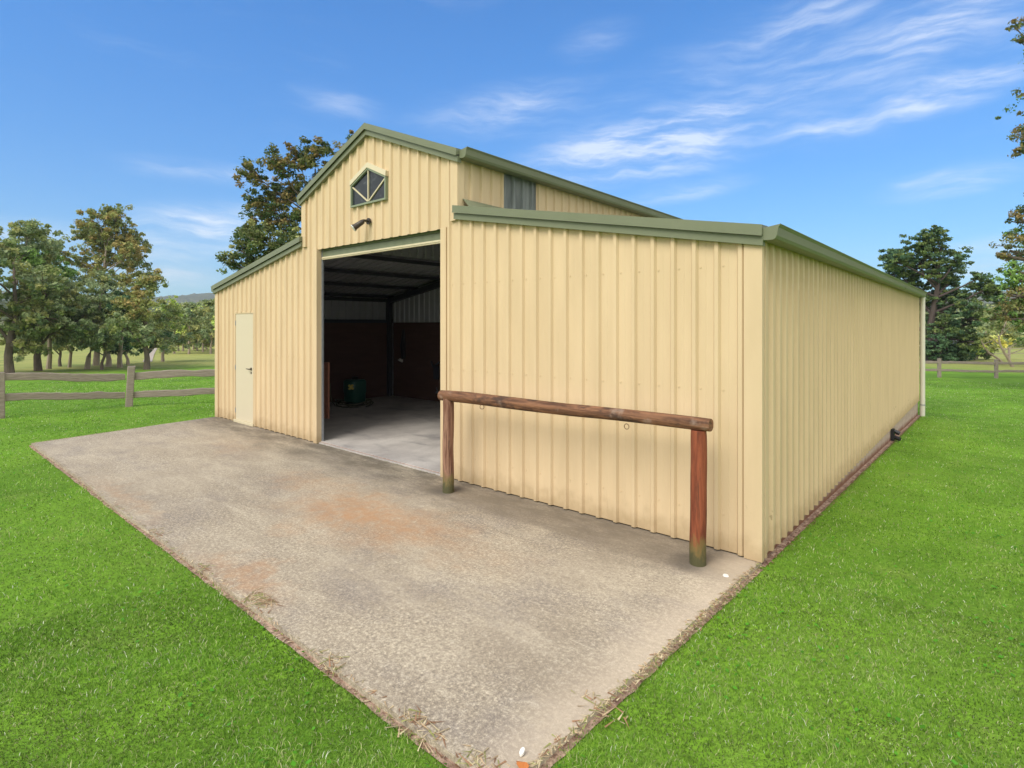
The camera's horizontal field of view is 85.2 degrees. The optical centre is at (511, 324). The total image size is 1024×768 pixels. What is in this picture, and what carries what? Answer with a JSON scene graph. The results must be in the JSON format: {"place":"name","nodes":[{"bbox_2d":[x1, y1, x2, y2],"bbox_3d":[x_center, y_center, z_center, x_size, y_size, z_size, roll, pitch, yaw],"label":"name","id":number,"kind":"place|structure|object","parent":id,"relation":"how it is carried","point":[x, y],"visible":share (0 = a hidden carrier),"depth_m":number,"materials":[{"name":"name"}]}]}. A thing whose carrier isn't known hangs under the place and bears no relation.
{"place":"outdoors","nodes":[
{"label":"outdoors","id":0,"kind":"place"},
{"bbox_2d":[143,348,156,361],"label":"dirt road","id":1,"kind":"structure","parent":0,"point":[152,353],"depth_m":67.61,"materials":[{"name":"beige soil"}]},
{"bbox_2d":[2,291,1016,306],"bbox_3d":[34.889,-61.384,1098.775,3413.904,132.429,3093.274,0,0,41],"label":"hill","id":2,"kind":"structure","parent":0,"point":[194,297],"depth_m":1539.10,"materials":[{"name":"green plant"}]},
{"bbox_2d":[0,300,1019,325],"bbox_3d":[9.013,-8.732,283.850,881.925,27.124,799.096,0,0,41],"label":"hill","id":3,"kind":"structure","parent":0,"point":[6,307],"depth_m":348.24,"materials":[{"name":"green plant"}]},
{"bbox_2d":[0,337,1023,767],"bbox_3d":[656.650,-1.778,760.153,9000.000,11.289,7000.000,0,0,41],"label":"ground","id":4,"kind":"structure","parent":0,"point":[194,359],"depth_m":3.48,"materials":[{"name":"green plant"}]},
{"bbox_2d":[0,218,83,372],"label":"gum tree","id":5,"kind":"object","parent":4,"relation":"on","point":[33,322],"visible":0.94,"depth_m":36.41,"materials":[{"name":"green plant"}]},
{"bbox_2d":[0,247,91,370],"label":"gum tree","id":6,"kind":"object","parent":4,"relation":"on","point":[37,361],"visible":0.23,"depth_m":38.62,"materials":[{"name":"green plant"}]},
{"bbox_2d":[44,331,69,366],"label":"gum tree","id":7,"kind":"object","parent":4,"relation":"on","point":[60,349],"visible":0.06,"depth_m":45.69,"materials":[{"name":"green plant"}]},
{"bbox_2d":[43,283,91,367],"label":"gum tree","id":8,"kind":"object","parent":4,"relation":"on","point":[72,349],"visible":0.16,"depth_m":43.27,"materials":[{"name":"green plant"}]},
{"bbox_2d":[42,250,102,368],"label":"gum tree","id":9,"kind":"object","parent":4,"relation":"on","point":[72,274],"visible":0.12,"depth_m":41.15,"materials":[{"name":"green plant"}]},
{"bbox_2d":[66,269,119,368],"bbox_3d":[-30.110,-0.228,40.184,4.639,7.761,3.326,0,0,41],"label":"gum tree","id":10,"kind":"object","parent":4,"relation":"on","point":[93,309],"visible":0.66,"depth_m":39.67,"materials":[{"name":"green plant"}]},
{"bbox_2d":[67,312,123,369],"bbox_3d":[-29.556,1.341,39.327,2.672,4.496,3.197,0,0,25],"label":"gum tree","id":11,"kind":"object","parent":4,"relation":"on","point":[86,324],"visible":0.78,"depth_m":39.03,"materials":[{"name":"green plant"}]},
{"bbox_2d":[88,314,111,366],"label":"gum tree","id":12,"kind":"object","parent":4,"relation":"on","point":[108,360],"visible":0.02,"depth_m":44.92,"materials":[{"name":"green plant"}]},
{"bbox_2d":[40,203,161,365],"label":"gum tree","id":13,"kind":"object","parent":4,"relation":"on","point":[126,243],"visible":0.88,"depth_m":47.32,"materials":[{"name":"green plant"}]},
{"bbox_2d":[0,366,214,418],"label":"post and rail fence","id":14,"kind":"object","parent":4,"relation":"on","point":[132,377],"visible":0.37,"depth_m":12.45,"materials":[{"name":"wood"}]},
{"bbox_2d":[0,302,214,344],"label":"distant woodland","id":15,"kind":"object","parent":4,"relation":"on","point":[156,309],"depth_m":113.89,"materials":[{"name":"green plant"}]},
{"bbox_2d":[87,281,165,367],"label":"gum tree","id":16,"kind":"object","parent":4,"relation":"on","point":[119,351],"visible":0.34,"depth_m":42.69,"materials":[{"name":"green plant"}]},
{"bbox_2d":[124,313,150,364],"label":"gum tree","id":17,"kind":"object","parent":4,"relation":"on","point":[127,360],"visible":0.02,"depth_m":46.96,"materials":[{"name":"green plant"}]},
{"bbox_2d":[98,268,183,369],"bbox_3d":[-25.964,-0.210,39.574,4.090,7.601,6.314,0,0,-7],"label":"gum tree","id":18,"kind":"object","parent":4,"relation":"on","point":[135,304],"visible":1,"depth_m":39.17,"materials":[{"name":"green plant"}]},
{"bbox_2d":[149,295,194,361],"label":"gum tree","id":19,"kind":"object","parent":4,"relation":"on","point":[179,341],"visible":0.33,"depth_m":52.04,"materials":[{"name":"green plant"}]},
{"bbox_2d":[161,308,192,353],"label":"gum tree","id":20,"kind":"object","parent":4,"relation":"on","point":[174,332],"visible":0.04,"depth_m":70.62,"materials":[{"name":"green plant"}]},
{"bbox_2d":[175,303,201,350],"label":"gum tree","id":21,"kind":"object","parent":4,"relation":"on","point":[196,307],"visible":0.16,"depth_m":77.04,"materials":[{"name":"green plant"}]},
{"bbox_2d":[180,302,204,353],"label":"gum tree","id":22,"kind":"object","parent":4,"relation":"on","point":[189,313],"visible":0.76,"depth_m":69.53,"materials":[{"name":"green plant"}]},
{"bbox_2d":[183,309,209,350],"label":"gum tree","id":23,"kind":"object","parent":4,"relation":"on","point":[195,341],"visible":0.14,"depth_m":79.46,"materials":[{"name":"green plant"}]},
{"bbox_2d":[190,300,203,349],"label":"gum tree","id":24,"kind":"object","parent":4,"relation":"on","point":[200,302],"visible":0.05,"depth_m":83.69,"materials":[{"name":"green plant"}]},
{"bbox_2d":[185,312,214,351],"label":"gum tree","id":25,"kind":"object","parent":4,"relation":"on","point":[203,342],"visible":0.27,"depth_m":75.31,"materials":[{"name":"green plant"}]},
{"bbox_2d":[192,298,214,353],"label":"gum tree","id":26,"kind":"object","parent":4,"relation":"on","point":[210,309],"visible":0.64,"depth_m":69.11,"materials":[{"name":"green plant"}]},
{"bbox_2d":[201,301,214,336],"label":"gum tree","id":27,"kind":"object","parent":4,"relation":"on","point":[207,322],"visible":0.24,"depth_m":69.06,"materials":[{"name":"green plant"}]},
{"bbox_2d":[210,316,214,337],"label":"gum tree","id":28,"kind":"object","parent":4,"relation":"on","point":[213,322],"visible":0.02,"depth_m":68.14,"materials":[{"name":"green plant"}]},
{"bbox_2d":[215,129,353,274],"bbox_3d":[-9.881,-3.203,26.850,7.953,12.216,4.983,0,0,-26],"label":"tree","id":29,"kind":"object","parent":4,"relation":"on","point":[255,236],"visible":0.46,"depth_m":26.29,"materials":[{"name":"green plant"}]},
{"bbox_2d":[29,445,762,767],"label":"soil edge","id":30,"kind":"object","parent":4,"relation":"on","point":[551,761],"visible":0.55,"depth_m":3.05,"materials":[{"name":"brown soil"}]},
{"bbox_2d":[194,563,215,578],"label":"dry grass","id":31,"kind":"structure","parent":30,"relation":"on","point":[205,567],"depth_m":4.16,"materials":[{"name":"beige plant"}]},
{"bbox_2d":[319,649,349,676],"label":"dry grass","id":32,"kind":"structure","parent":30,"relation":"on","point":[334,666],"depth_m":3.00,"materials":[{"name":"beige plant"}]},
{"bbox_2d":[31,417,761,767],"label":"concrete apron","id":33,"kind":"object","parent":4,"relation":"on","point":[495,623],"visible":0.66,"depth_m":4.12,"materials":[{"name":"beige concrete"}]},
{"bbox_2d":[241,587,281,612],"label":"dry grass","id":34,"kind":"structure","parent":33,"relation":"on","point":[264,601],"depth_m":3.68,"materials":[{"name":"beige plant"}]},
{"bbox_2d":[29,427,764,767],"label":"leaf litter","id":35,"kind":"object","parent":33,"relation":"on","point":[607,699],"visible":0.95,"depth_m":2.99,"materials":[{"name":"brown plant"}]},
{"bbox_2d":[386,705,449,755],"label":"dry grass","id":36,"kind":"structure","parent":33,"relation":"on","point":[420,722],"depth_m":2.54,"materials":[{"name":"beige plant"}]},
{"bbox_2d":[456,744,509,767],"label":"dry grass","id":37,"kind":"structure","parent":33,"relation":"on","point":[475,760],"depth_m":2.33,"materials":[{"name":"beige plant"}]},
{"bbox_2d":[519,747,524,756],"bbox_3d":[0.042,1.813,2.358,0.020,0.026,0.026,0,0,41],"label":"pebble","id":38,"kind":"object","parent":33,"relation":"on","point":[521,751],"visible":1,"depth_m":2.35,"materials":[{"name":"white stone"}]},
{"bbox_2d":[516,761,528,767],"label":"dead leaf","id":39,"kind":"object","parent":33,"relation":"on","point":[520,764],"visible":1,"depth_m":2.29,"materials":[{"name":"orange plant"}]},
{"bbox_2d":[438,390,712,566],"bbox_3d":[0.359,1.319,5.160,3.001,1.222,0.128,0,0,41],"label":"hitching rail","id":40,"kind":"object","parent":33,"relation":"on","point":[698,427],"visible":0.97,"depth_m":4.58,"materials":[{"name":"brown wood"}]},
{"bbox_2d":[571,689,628,727],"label":"dry grass","id":41,"kind":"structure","parent":33,"relation":"on","point":[606,708],"depth_m":2.63,"materials":[{"name":"beige plant"}]},
{"bbox_2d":[211,123,926,562],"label":"barn","id":42,"kind":"structure","parent":4,"relation":"on","point":[407,277],"depth_m":6.06,"materials":[{"name":"beige paint"}]},
{"bbox_2d":[235,313,252,422],"bbox_3d":[-4.914,0.795,10.191,0.739,1.970,0.092,0,0,41],"label":"door","id":43,"kind":"structure","parent":42,"relation":"in","point":[244,322],"depth_m":10.19,"materials":[{"name":"beige metal"}]},
{"bbox_2d":[324,362,329,418],"bbox_3d":[-3.548,1.265,10.638,0.170,1.070,0.035,0,0,41],"label":"timber board","id":44,"kind":"object","parent":42,"relation":"on","point":[327,390],"visible":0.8,"depth_m":10.60,"materials":[{"name":"brown wood"}]},
{"bbox_2d":[330,383,373,407],"bbox_3d":[-3.513,1.569,12.319,1.024,0.488,0.790,0,0,41],"label":"hose","id":45,"kind":"object","parent":42,"relation":"on","point":[367,401],"visible":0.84,"depth_m":12.04,"materials":[{"name":"black rubber"}]},
{"bbox_2d":[343,376,365,405],"bbox_3d":[-3.506,1.485,12.329,0.450,0.630,0.452,0,0,41],"label":"sprayer tank","id":46,"kind":"object","parent":42,"relation":"on","point":[354,389],"visible":0.97,"depth_m":12.19,"materials":[{"name":"teal plastic"}]},
{"bbox_2d":[349,162,388,207],"bbox_3d":[-1.961,-1.930,7.629,0.834,0.567,0.075,0,0,41],"label":"window","id":47,"kind":"structure","parent":42,"relation":"in","point":[369,185],"depth_m":7.61,"materials":[{"name":"green"}]},
{"bbox_2d":[322,229,439,259],"bbox_3d":[-1.697,-1.337,7.834,2.800,0.705,0.540,0,0,41],"label":"roller door","id":48,"kind":"structure","parent":42,"relation":"in","point":[403,242],"depth_m":7.52,"materials":[{"name":"green paint"}]},
{"bbox_2d":[891,428,900,440],"bbox_3d":[6.779,1.951,9.816,0.148,0.203,0.123,0,0,41],"label":"drain fitting","id":49,"kind":"object","parent":42,"relation":"attached to","point":[894,431],"visible":0.97,"depth_m":9.79,"materials":[{"name":"black plastic"}]},
{"bbox_2d":[761,415,919,565],"bbox_3d":[5.881,2.030,8.863,0.068,0.340,12.100,0,0,41],"label":"soil edge","id":50,"kind":"object","parent":4,"relation":"on","point":[795,532],"visible":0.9,"depth_m":5.75,"materials":[{"name":"brown soil"}]},
{"bbox_2d":[764,416,920,564],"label":"leaf litter","id":51,"kind":"object","parent":50,"relation":"on","point":[885,449],"visible":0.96,"depth_m":6.17,"materials":[{"name":"brown plant"}]},
{"bbox_2d":[877,225,1008,360],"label":"pine tree","id":52,"kind":"object","parent":4,"relation":"on","point":[906,265],"visible":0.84,"depth_m":45.46,"materials":[{"name":"green plant"}]},
{"bbox_2d":[919,340,976,360],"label":"dark conifer","id":53,"kind":"object","parent":4,"relation":"on","point":[969,357],"visible":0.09,"depth_m":47.84,"materials":[{"name":"green plant"}]},
{"bbox_2d":[919,358,1023,377],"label":"post and rail fence","id":54,"kind":"object","parent":4,"relation":"on","point":[939,362],"visible":0.42,"depth_m":28.55,"materials":[{"name":"wood"}]},
{"bbox_2d":[919,303,1023,347],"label":"distant woodland","id":55,"kind":"object","parent":4,"relation":"on","point":[1021,334],"visible":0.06,"depth_m":90.55,"materials":[{"name":"green plant"}]},
{"bbox_2d":[967,336,995,359],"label":"shrub","id":56,"kind":"object","parent":4,"relation":"on","point":[991,347],"visible":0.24,"depth_m":49.47,"materials":[{"name":"green plant"}]},
{"bbox_2d":[975,334,1016,359],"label":"shrub","id":57,"kind":"object","parent":4,"relation":"on","point":[987,355],"visible":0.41,"depth_m":49.98,"materials":[{"name":"yellow plant"}]},
{"bbox_2d":[979,314,1019,364],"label":"gum tree","id":58,"kind":"object","parent":4,"relation":"on","point":[1012,335],"visible":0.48,"depth_m":42.72,"materials":[{"name":"green plant"}]},
{"bbox_2d":[976,347,1023,358],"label":"post and rail fence","id":59,"kind":"object","parent":4,"relation":"on","point":[1009,351],"visible":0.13,"depth_m":51.98,"materials":[{"name":"wood"}]},
{"bbox_2d":[977,307,1023,366],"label":"gum tree","id":60,"kind":"object","parent":4,"relation":"on","point":[988,337],"visible":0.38,"depth_m":40.18,"materials":[{"name":"green plant"}]},
{"bbox_2d":[981,16,1023,344],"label":"broadleaf tree","id":61,"kind":"object","parent":4,"relation":"on","point":[1011,287],"visible":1,"depth_m":21.05,"materials":[{"name":"green plant"}]},
{"bbox_2d":[0,0,1023,296],"label":"sky","id":62,"kind":"structure","parent":0,"point":[853,127],"materials":[{"name":"blue"}]}
]}

